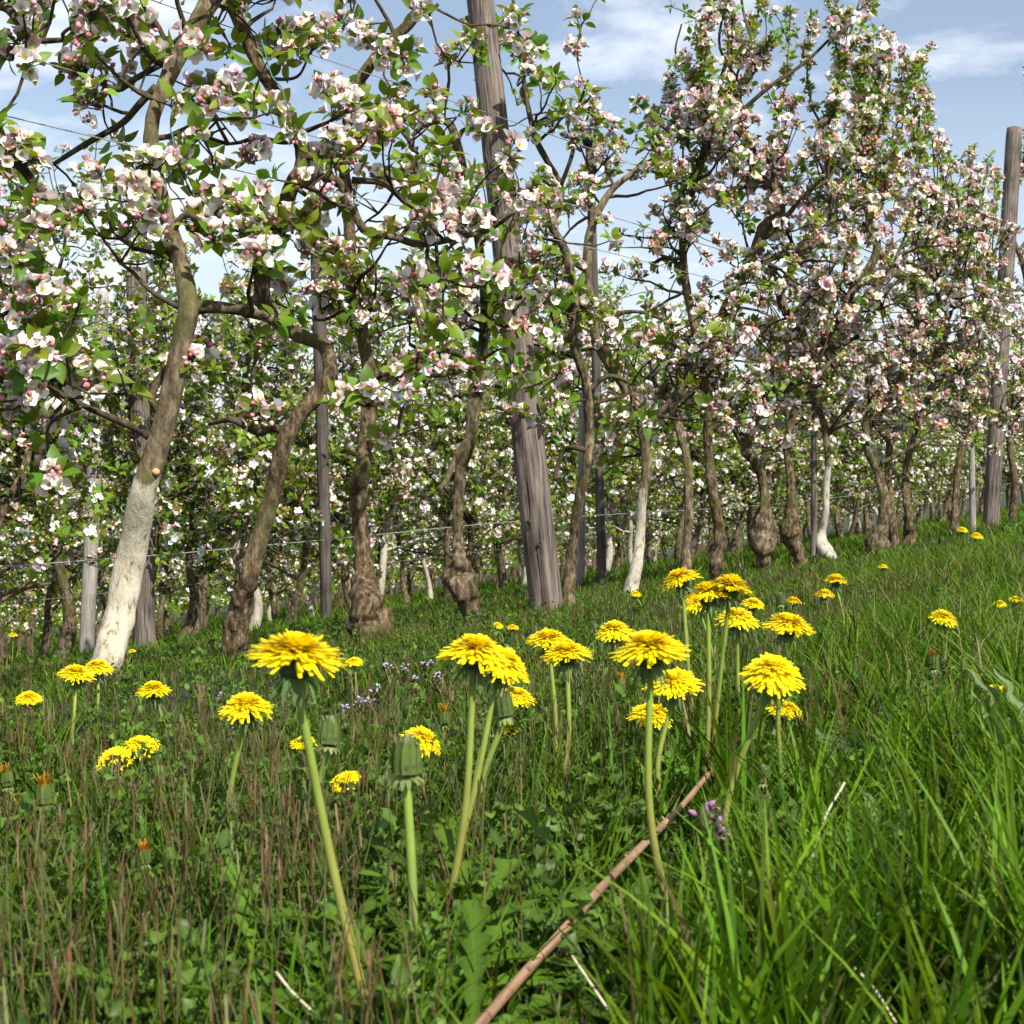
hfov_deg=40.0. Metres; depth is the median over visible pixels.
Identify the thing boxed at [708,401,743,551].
apple tree
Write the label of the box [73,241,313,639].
apple tree
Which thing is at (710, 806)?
dead nettle
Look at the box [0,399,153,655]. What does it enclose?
apple tree
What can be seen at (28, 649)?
apple tree
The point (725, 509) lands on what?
apple tree
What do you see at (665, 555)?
apple tree
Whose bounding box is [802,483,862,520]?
apple tree
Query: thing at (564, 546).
apple tree
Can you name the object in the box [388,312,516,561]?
apple tree
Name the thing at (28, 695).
dandelion
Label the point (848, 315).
apple tree
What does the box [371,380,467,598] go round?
apple tree
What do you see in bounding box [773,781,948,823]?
dandelion rosette
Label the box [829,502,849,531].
apple tree
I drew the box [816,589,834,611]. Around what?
dandelion
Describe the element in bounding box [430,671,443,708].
dead nettle
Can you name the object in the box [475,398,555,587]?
apple tree
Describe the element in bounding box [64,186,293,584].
apple tree
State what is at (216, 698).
dead nettle
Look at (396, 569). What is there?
apple tree
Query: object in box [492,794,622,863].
dandelion rosette
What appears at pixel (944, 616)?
dandelion
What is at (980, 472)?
apple tree
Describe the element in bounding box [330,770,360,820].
dandelion
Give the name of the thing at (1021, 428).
apple tree
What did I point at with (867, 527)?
apple tree
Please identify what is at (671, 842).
dandelion rosette
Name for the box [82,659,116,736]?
dandelion
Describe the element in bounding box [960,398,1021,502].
apple tree
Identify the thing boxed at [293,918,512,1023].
dandelion rosette
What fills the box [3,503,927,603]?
wire
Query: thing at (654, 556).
apple tree
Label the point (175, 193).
tie string
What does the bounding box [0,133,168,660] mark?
apple tree
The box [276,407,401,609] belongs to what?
apple tree
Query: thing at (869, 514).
apple tree
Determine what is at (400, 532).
wire
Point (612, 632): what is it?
dandelion
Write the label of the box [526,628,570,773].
dandelion
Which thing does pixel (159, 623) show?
apple tree
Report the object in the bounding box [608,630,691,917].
dandelion
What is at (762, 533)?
apple tree
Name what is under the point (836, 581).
dandelion
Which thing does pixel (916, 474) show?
apple tree
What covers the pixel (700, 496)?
apple tree
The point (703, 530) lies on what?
apple tree
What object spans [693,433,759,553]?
apple tree
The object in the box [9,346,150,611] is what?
apple tree
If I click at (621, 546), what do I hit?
apple tree
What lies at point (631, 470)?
apple tree
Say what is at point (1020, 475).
apple tree
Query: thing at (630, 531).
apple tree
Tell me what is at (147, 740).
dandelion
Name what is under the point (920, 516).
apple tree
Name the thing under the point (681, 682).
dandelion
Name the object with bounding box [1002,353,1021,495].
apple tree
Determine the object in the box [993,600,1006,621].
dandelion
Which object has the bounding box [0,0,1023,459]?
sky
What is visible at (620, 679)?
dandelion bud
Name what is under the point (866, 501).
apple tree
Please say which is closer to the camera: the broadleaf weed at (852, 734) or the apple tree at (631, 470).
the broadleaf weed at (852, 734)
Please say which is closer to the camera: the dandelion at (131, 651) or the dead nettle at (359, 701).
the dead nettle at (359, 701)
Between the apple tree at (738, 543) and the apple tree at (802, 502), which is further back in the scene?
the apple tree at (738, 543)
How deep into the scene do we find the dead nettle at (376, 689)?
1.82 m
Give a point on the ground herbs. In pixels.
(582, 896)
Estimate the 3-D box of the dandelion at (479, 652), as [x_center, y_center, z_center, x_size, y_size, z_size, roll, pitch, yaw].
[-0.026,0.186,0.905,0.052,0.215,0.053,0,3,0]
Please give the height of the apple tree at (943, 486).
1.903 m
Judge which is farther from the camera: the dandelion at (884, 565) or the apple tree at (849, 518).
the apple tree at (849, 518)
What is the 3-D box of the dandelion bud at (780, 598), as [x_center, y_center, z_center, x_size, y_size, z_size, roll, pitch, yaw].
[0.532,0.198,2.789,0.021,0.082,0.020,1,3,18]
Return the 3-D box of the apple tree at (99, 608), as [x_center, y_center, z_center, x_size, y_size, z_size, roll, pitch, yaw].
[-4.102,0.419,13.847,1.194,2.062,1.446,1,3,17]
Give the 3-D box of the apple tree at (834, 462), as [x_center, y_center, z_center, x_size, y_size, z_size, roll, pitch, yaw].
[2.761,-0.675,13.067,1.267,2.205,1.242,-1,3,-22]
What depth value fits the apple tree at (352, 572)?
17.14 m
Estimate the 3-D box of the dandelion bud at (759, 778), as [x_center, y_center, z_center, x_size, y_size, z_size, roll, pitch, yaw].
[0.221,0.250,1.211,0.023,0.066,0.018,0,3,0]
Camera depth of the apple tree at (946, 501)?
16.95 m
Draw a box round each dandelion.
[9,633,17,660]
[15,690,42,715]
[57,664,96,751]
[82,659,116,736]
[95,746,134,781]
[124,735,159,767]
[126,649,135,673]
[135,681,170,734]
[218,691,272,856]
[244,629,374,1023]
[290,737,317,750]
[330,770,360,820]
[346,657,362,698]
[400,725,440,797]
[436,633,510,938]
[446,645,529,877]
[493,622,503,646]
[496,686,536,716]
[503,722,519,752]
[507,625,520,649]
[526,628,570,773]
[538,641,591,788]
[595,620,635,725]
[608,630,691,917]
[626,703,672,774]
[631,591,641,615]
[642,667,704,846]
[661,567,702,722]
[681,598,715,684]
[684,580,730,803]
[708,573,754,791]
[714,607,759,737]
[716,652,805,879]
[741,597,763,632]
[760,612,816,800]
[765,700,802,740]
[786,596,801,611]
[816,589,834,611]
[825,573,846,630]
[878,564,887,577]
[929,609,959,655]
[958,527,967,542]
[971,533,983,547]
[982,684,1002,696]
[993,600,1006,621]
[1008,596,1022,612]
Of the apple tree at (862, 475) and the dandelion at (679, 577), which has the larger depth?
the apple tree at (862, 475)
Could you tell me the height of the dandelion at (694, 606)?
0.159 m
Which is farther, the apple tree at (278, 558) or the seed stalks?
the apple tree at (278, 558)
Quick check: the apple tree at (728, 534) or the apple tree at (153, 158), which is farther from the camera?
the apple tree at (728, 534)
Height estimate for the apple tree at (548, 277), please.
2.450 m
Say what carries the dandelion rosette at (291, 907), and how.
on the ground at (282, 606)
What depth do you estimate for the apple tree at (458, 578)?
3.29 m
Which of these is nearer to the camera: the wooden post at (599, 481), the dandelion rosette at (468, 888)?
the dandelion rosette at (468, 888)
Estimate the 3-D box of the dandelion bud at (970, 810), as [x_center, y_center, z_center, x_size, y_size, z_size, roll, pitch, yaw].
[0.338,0.237,1.018,0.023,0.072,0.025,0,3,0]
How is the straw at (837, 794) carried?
on the ground at (282, 606)
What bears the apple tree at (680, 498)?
on the ground at (282, 606)
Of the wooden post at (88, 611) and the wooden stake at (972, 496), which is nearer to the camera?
the wooden stake at (972, 496)
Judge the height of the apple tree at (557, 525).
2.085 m
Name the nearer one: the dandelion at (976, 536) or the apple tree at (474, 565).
the dandelion at (976, 536)
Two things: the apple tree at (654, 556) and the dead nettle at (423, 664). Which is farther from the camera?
the apple tree at (654, 556)
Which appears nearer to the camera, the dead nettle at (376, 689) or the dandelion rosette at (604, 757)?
the dandelion rosette at (604, 757)
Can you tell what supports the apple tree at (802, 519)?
on the ground at (282, 606)
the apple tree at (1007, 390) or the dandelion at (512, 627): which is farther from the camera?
the apple tree at (1007, 390)
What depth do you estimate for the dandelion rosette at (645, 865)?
1.02 m
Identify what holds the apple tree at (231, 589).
on the ground at (282, 606)
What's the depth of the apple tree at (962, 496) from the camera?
28.01 m
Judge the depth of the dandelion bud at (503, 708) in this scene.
1.19 m
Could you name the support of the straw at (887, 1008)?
on the ground at (282, 606)
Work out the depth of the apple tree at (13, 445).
5.69 m
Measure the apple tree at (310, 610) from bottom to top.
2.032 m
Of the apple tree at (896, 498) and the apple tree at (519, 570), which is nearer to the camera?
the apple tree at (519, 570)
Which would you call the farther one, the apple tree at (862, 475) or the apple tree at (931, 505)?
the apple tree at (931, 505)
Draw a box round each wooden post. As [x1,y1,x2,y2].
[79,291,108,652]
[126,266,155,647]
[308,141,331,618]
[467,0,562,611]
[582,128,606,582]
[982,126,1021,529]
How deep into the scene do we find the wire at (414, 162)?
3.14 m
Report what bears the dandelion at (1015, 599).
on the ground at (282, 606)
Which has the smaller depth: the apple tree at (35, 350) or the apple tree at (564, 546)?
the apple tree at (35, 350)
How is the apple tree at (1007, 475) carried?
on the ground at (282, 606)
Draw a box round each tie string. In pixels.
[168,128,186,214]
[261,40,289,111]
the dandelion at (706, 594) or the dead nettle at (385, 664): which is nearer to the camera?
the dandelion at (706, 594)
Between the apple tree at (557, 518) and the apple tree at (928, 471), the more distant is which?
the apple tree at (557, 518)
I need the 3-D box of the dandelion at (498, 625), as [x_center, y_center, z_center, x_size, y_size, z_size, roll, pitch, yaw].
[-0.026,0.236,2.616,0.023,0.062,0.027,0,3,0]
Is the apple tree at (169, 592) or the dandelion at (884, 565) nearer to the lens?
the dandelion at (884, 565)
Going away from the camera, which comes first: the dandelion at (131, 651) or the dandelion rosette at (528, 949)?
the dandelion rosette at (528, 949)
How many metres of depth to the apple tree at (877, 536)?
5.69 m
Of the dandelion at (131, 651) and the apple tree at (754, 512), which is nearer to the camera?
the dandelion at (131, 651)
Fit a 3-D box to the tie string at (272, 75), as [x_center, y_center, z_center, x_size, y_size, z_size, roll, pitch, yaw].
[-0.385,-0.710,2.291,0.048,0.118,0.008,0,3,0]
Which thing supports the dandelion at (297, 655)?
on the ground at (282, 606)
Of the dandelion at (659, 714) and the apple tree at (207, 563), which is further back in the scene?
the apple tree at (207, 563)
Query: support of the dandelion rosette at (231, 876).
on the ground at (282, 606)
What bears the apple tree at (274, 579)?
on the ground at (282, 606)
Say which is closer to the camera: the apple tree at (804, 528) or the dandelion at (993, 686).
the dandelion at (993, 686)
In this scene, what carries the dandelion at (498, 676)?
on the ground at (282, 606)
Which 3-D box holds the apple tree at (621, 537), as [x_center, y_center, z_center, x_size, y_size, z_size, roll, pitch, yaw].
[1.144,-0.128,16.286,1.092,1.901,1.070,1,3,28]
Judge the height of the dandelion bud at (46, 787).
0.077 m
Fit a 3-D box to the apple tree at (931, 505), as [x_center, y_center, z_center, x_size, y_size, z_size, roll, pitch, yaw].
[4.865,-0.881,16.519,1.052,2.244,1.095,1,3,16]
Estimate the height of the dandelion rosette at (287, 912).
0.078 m
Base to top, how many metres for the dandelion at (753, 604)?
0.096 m
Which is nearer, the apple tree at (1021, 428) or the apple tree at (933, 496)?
the apple tree at (1021, 428)
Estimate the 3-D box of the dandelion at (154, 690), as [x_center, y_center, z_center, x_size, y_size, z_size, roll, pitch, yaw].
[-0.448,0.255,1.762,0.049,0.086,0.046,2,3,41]
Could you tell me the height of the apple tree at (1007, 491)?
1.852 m
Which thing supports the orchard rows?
on the ground at (282, 606)
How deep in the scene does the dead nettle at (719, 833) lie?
0.95 m
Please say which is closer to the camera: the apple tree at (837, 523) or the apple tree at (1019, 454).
the apple tree at (837, 523)
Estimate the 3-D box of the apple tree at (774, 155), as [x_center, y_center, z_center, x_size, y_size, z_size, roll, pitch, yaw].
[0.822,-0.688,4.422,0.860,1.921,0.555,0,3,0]
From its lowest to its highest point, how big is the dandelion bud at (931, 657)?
0.071 m
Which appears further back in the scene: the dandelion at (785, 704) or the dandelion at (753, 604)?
the dandelion at (753, 604)
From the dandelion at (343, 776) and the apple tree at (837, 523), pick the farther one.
the apple tree at (837, 523)
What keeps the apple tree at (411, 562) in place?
on the ground at (282, 606)
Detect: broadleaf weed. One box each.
[816,723,912,789]
[858,785,922,839]
[966,668,1023,778]
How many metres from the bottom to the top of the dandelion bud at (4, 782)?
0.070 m
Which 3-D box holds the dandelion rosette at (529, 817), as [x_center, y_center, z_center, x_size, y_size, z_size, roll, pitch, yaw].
[0.056,0.253,0.958,0.230,0.086,0.220,0,3,0]
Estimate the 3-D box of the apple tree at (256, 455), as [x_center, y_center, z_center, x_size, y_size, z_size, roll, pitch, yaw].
[-1.367,-0.417,7.087,1.271,2.194,1.539,1,3,16]
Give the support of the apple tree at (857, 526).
on the ground at (282, 606)
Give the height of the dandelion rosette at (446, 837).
0.102 m
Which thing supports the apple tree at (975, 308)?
on the ground at (282, 606)
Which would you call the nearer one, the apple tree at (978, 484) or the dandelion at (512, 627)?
the dandelion at (512, 627)
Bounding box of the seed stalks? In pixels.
[0,532,1023,1023]
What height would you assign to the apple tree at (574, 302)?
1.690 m
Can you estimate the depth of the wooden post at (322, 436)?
6.81 m
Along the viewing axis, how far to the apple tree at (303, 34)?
2.56 m
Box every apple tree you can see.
[0,0,153,422]
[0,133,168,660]
[0,168,170,666]
[0,277,110,472]
[0,388,75,610]
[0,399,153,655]
[0,484,81,658]
[0,488,59,626]
[7,0,310,691]
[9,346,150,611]
[34,463,113,625]
[58,449,172,643]
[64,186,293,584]
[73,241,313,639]
[80,421,220,638]
[117,0,527,664]
[125,233,379,632]
[155,481,197,637]
[158,479,233,604]
[161,375,278,635]
[181,270,406,622]
[181,368,289,589]
[207,536,281,603]
[218,0,547,645]
[224,498,319,620]
[227,413,350,622]
[228,301,487,610]
[245,413,378,617]
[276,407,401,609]
[295,423,354,606]
[299,232,493,594]
[307,473,409,591]
[346,426,436,578]
[355,415,485,602]
[364,28,622,625]
[369,478,409,576]
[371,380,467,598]
[386,468,450,600]
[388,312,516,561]
[395,294,562,601]
[396,385,521,574]
[403,459,466,596]
[421,280,620,588]
[425,378,507,587]
[436,489,505,575]
[456,227,608,521]
[460,0,732,606]
[473,470,508,564]
[474,460,519,571]
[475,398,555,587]
[476,456,570,584]
[497,269,680,575]
[503,418,571,548]
[513,504,523,583]
[518,369,602,577]
[530,84,734,594]
[547,255,701,570]
[549,468,567,545]
[550,304,683,565]
[552,483,596,564]
[561,464,657,571]
[565,409,637,542]
[571,309,700,567]
[587,403,656,571]
[588,520,616,569]
[594,520,655,566]
[598,0,783,585]
[609,302,740,563]
[615,458,711,561]
[627,458,696,542]
[630,300,750,559]
[639,0,897,581]
[649,404,706,562]
[649,463,712,540]
[649,505,677,560]
[663,350,757,558]
[669,510,707,551]
[679,0,909,572]
[682,466,735,556]
[692,511,746,544]
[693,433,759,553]
[694,299,785,555]
[702,306,844,539]
[708,43,988,565]
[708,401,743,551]
[713,313,833,551]
[724,524,744,546]
[727,499,756,551]
[731,487,774,550]
[734,153,918,560]
[744,332,845,509]
[744,495,799,535]
[768,330,856,540]
[770,490,804,544]
[778,509,817,533]
[782,330,902,525]
[794,40,1015,554]
[798,435,835,539]
[801,499,817,536]
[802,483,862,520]
[810,328,916,539]
[810,483,872,514]
[818,372,902,534]
[820,332,951,534]
[821,334,947,519]
[829,343,920,537]
[829,471,875,529]
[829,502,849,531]
[841,127,1013,548]
[852,471,915,518]
[858,487,893,516]
[863,145,1017,544]
[866,352,967,525]
[868,499,878,529]
[869,485,927,518]
[874,362,957,527]
[895,484,952,517]
[903,154,1023,534]
[905,354,959,526]
[906,348,968,523]
[910,388,980,520]
[914,377,983,521]
[914,485,952,514]
[942,336,1007,518]
[944,353,1017,517]
[950,66,1023,524]
[955,366,1023,515]
[958,473,968,509]
[959,371,1017,512]
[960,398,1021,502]
[967,365,1023,491]
[984,388,1023,510]
[1001,385,1023,509]
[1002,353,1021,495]
[1004,260,1023,441]
[1008,345,1023,508]
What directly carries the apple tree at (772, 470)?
on the ground at (282, 606)
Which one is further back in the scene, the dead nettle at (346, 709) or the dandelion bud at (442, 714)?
the dead nettle at (346, 709)
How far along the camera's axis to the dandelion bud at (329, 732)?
1.11 m
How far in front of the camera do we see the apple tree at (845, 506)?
22.57 m
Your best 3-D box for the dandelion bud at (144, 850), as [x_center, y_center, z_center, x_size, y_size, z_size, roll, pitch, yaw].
[-0.260,0.266,0.998,0.026,0.070,0.013,-1,3,-24]
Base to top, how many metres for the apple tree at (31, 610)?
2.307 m
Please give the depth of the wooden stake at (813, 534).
5.24 m
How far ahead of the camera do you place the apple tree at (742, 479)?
11.88 m
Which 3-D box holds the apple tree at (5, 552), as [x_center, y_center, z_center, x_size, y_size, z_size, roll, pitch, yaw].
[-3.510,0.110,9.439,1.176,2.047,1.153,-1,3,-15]
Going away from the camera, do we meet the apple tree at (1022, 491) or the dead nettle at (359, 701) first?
the dead nettle at (359, 701)
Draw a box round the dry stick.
[473,771,710,1023]
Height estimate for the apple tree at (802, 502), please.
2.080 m
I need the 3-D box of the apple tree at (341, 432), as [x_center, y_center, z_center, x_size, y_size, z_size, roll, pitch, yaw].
[-0.912,-0.376,7.772,1.237,2.041,1.163,1,3,27]
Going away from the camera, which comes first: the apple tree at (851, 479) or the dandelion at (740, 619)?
the dandelion at (740, 619)
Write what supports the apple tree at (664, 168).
on the ground at (282, 606)
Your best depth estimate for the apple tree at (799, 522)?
21.38 m
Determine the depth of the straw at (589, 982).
0.70 m
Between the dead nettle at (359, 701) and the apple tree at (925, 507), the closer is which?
the dead nettle at (359, 701)
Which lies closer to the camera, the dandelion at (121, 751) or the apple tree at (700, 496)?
the dandelion at (121, 751)
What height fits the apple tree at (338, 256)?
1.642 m
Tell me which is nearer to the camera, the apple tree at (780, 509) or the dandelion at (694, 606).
the dandelion at (694, 606)
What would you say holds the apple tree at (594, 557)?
on the ground at (282, 606)
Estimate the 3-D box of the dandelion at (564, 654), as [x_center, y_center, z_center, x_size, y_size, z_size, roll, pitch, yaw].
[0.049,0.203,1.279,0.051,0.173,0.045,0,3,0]
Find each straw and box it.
[275,971,310,1010]
[571,955,608,1009]
[810,782,844,862]
[853,967,896,1023]
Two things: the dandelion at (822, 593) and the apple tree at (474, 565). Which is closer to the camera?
the dandelion at (822, 593)
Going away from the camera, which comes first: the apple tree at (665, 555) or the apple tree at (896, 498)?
the apple tree at (665, 555)
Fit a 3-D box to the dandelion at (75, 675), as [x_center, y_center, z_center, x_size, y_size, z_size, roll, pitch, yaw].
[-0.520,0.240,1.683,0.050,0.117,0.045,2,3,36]
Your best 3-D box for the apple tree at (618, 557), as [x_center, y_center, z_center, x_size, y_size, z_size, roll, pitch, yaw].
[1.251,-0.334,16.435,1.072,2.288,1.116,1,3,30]
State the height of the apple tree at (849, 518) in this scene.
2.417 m
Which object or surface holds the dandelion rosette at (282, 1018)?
on the ground at (282, 606)
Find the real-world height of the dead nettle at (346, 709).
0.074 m
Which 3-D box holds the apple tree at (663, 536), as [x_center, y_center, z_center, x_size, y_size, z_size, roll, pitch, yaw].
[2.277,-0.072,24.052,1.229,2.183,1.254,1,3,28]
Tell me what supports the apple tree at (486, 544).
on the ground at (282, 606)
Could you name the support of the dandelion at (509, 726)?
on the ground at (282, 606)
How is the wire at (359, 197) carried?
attached to the wooden post at (1009, 214)
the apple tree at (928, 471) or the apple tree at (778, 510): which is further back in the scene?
the apple tree at (778, 510)
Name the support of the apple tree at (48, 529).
on the ground at (282, 606)
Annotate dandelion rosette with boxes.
[33,857,424,1023]
[186,917,597,1023]
[200,895,572,1023]
[221,899,631,1023]
[230,852,531,963]
[256,886,618,1022]
[266,819,615,916]
[277,853,641,1023]
[292,897,571,1023]
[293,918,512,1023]
[343,823,595,936]
[420,816,615,920]
[450,893,822,1018]
[452,805,750,959]
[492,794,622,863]
[505,723,671,766]
[585,795,779,857]
[627,813,787,913]
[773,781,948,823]
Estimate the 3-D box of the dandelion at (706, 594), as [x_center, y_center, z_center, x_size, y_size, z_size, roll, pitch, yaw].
[0.177,0.173,1.278,0.046,0.222,0.049,0,3,0]
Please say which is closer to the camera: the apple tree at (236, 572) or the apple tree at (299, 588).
the apple tree at (299, 588)
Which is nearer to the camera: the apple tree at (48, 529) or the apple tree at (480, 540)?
the apple tree at (48, 529)
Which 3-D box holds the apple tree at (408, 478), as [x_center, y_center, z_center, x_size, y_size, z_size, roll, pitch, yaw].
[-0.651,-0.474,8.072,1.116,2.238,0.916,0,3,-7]
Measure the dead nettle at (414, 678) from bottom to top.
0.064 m
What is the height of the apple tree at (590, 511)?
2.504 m
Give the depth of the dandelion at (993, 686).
1.54 m
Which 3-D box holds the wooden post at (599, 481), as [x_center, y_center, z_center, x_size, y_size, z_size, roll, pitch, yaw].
[0.317,-0.551,5.300,0.060,1.785,0.060,-2,0,-32]
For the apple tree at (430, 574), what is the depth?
18.69 m
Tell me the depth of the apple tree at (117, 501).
14.10 m
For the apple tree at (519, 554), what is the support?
on the ground at (282, 606)
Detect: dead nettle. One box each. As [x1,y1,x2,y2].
[214,692,226,731]
[339,704,353,737]
[352,696,365,730]
[364,696,378,736]
[367,683,383,711]
[380,662,393,699]
[398,663,410,704]
[408,675,421,710]
[419,660,432,685]
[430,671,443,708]
[684,800,723,880]
[709,816,734,887]
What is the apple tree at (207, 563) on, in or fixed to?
on the ground at (282, 606)
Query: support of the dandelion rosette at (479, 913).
on the ground at (282, 606)
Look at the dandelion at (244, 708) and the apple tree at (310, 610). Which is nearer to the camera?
the dandelion at (244, 708)
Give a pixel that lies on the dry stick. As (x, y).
(505, 994)
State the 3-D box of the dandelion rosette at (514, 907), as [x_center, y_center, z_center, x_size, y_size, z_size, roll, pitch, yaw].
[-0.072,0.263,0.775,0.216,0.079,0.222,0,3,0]
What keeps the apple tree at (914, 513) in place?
on the ground at (282, 606)
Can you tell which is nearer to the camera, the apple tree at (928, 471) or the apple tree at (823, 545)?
the apple tree at (823, 545)
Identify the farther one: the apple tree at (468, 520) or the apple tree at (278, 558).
the apple tree at (278, 558)
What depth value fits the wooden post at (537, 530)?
3.58 m
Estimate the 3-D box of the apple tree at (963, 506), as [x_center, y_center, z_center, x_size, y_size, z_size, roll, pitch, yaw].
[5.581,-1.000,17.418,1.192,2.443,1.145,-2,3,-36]
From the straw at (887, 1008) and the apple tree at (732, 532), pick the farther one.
the apple tree at (732, 532)
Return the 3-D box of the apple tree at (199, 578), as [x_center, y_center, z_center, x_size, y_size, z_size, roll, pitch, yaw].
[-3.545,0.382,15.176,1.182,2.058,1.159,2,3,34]
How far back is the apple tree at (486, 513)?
8.34 m
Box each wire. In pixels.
[0,482,1020,567]
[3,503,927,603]
[7,116,1012,349]
[14,54,955,314]
[151,0,1022,302]
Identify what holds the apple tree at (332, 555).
on the ground at (282, 606)
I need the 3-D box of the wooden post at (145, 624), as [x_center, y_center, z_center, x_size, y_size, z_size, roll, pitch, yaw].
[-1.662,-0.199,6.300,0.100,1.786,0.100,-1,0,-27]
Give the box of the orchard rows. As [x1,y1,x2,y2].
[0,475,818,655]
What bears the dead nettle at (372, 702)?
on the ground at (282, 606)
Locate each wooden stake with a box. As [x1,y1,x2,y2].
[577,384,584,585]
[810,384,816,559]
[968,414,975,532]
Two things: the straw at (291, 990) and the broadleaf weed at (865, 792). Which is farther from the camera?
the broadleaf weed at (865, 792)
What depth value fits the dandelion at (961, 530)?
5.02 m
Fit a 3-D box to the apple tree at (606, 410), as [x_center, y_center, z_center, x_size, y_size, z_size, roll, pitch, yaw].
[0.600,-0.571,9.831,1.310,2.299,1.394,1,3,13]
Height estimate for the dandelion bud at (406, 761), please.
0.169 m
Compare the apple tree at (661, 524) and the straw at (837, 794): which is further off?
the apple tree at (661, 524)
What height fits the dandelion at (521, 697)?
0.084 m
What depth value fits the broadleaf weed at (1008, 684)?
1.10 m
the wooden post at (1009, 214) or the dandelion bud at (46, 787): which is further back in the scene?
the wooden post at (1009, 214)
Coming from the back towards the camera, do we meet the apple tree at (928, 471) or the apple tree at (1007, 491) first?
the apple tree at (1007, 491)
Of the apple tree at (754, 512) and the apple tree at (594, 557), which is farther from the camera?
the apple tree at (594, 557)
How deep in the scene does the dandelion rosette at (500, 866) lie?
0.86 m
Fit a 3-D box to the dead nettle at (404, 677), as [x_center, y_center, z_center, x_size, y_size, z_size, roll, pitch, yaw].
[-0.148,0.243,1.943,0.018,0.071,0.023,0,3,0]
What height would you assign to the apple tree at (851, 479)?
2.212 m
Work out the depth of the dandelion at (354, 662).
2.00 m
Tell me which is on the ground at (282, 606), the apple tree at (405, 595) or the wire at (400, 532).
the apple tree at (405, 595)
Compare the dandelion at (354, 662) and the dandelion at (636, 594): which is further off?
the dandelion at (636, 594)
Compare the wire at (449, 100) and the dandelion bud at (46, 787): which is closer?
the dandelion bud at (46, 787)
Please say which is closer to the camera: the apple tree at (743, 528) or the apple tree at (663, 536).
the apple tree at (663, 536)
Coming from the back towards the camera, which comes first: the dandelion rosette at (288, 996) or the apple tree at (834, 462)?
the apple tree at (834, 462)
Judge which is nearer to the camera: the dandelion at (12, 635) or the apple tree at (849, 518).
the dandelion at (12, 635)
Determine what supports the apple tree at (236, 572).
on the ground at (282, 606)
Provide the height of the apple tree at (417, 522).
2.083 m
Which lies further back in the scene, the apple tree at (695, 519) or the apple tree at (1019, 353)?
the apple tree at (695, 519)
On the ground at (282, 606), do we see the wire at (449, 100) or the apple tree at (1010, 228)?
the apple tree at (1010, 228)
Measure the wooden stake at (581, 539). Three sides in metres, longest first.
0.873 x 0.032 x 0.032 m
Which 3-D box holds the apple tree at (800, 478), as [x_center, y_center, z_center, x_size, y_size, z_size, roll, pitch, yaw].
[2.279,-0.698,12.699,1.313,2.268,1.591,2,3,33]
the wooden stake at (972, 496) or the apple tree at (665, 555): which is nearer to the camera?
the wooden stake at (972, 496)
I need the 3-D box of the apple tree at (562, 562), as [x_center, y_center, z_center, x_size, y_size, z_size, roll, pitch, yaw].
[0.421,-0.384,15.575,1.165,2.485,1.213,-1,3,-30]
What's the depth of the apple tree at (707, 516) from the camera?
18.37 m
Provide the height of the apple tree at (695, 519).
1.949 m
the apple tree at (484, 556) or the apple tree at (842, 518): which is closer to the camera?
the apple tree at (484, 556)
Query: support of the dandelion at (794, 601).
on the ground at (282, 606)
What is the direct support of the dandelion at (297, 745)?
on the ground at (282, 606)
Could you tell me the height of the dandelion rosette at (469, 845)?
0.072 m
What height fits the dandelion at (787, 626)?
0.187 m
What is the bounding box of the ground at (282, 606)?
[0,460,1023,1023]
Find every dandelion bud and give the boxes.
[0,762,18,804]
[33,770,54,849]
[134,837,162,912]
[312,715,341,853]
[389,732,424,1003]
[438,703,450,735]
[479,688,515,837]
[611,672,625,707]
[756,764,775,807]
[776,592,785,612]
[926,649,939,693]
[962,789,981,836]
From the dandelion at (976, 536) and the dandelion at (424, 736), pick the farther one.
the dandelion at (976, 536)
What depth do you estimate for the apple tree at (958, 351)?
6.03 m
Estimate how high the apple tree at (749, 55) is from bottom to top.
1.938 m
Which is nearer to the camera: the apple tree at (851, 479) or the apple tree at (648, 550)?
the apple tree at (648, 550)
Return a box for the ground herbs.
[0,564,1023,1023]
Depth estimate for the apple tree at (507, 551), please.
19.85 m
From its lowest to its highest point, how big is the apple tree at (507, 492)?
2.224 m
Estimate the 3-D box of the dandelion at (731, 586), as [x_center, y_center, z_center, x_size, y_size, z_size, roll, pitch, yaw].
[0.196,0.169,1.279,0.046,0.228,0.048,0,3,0]
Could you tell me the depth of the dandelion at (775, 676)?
0.99 m

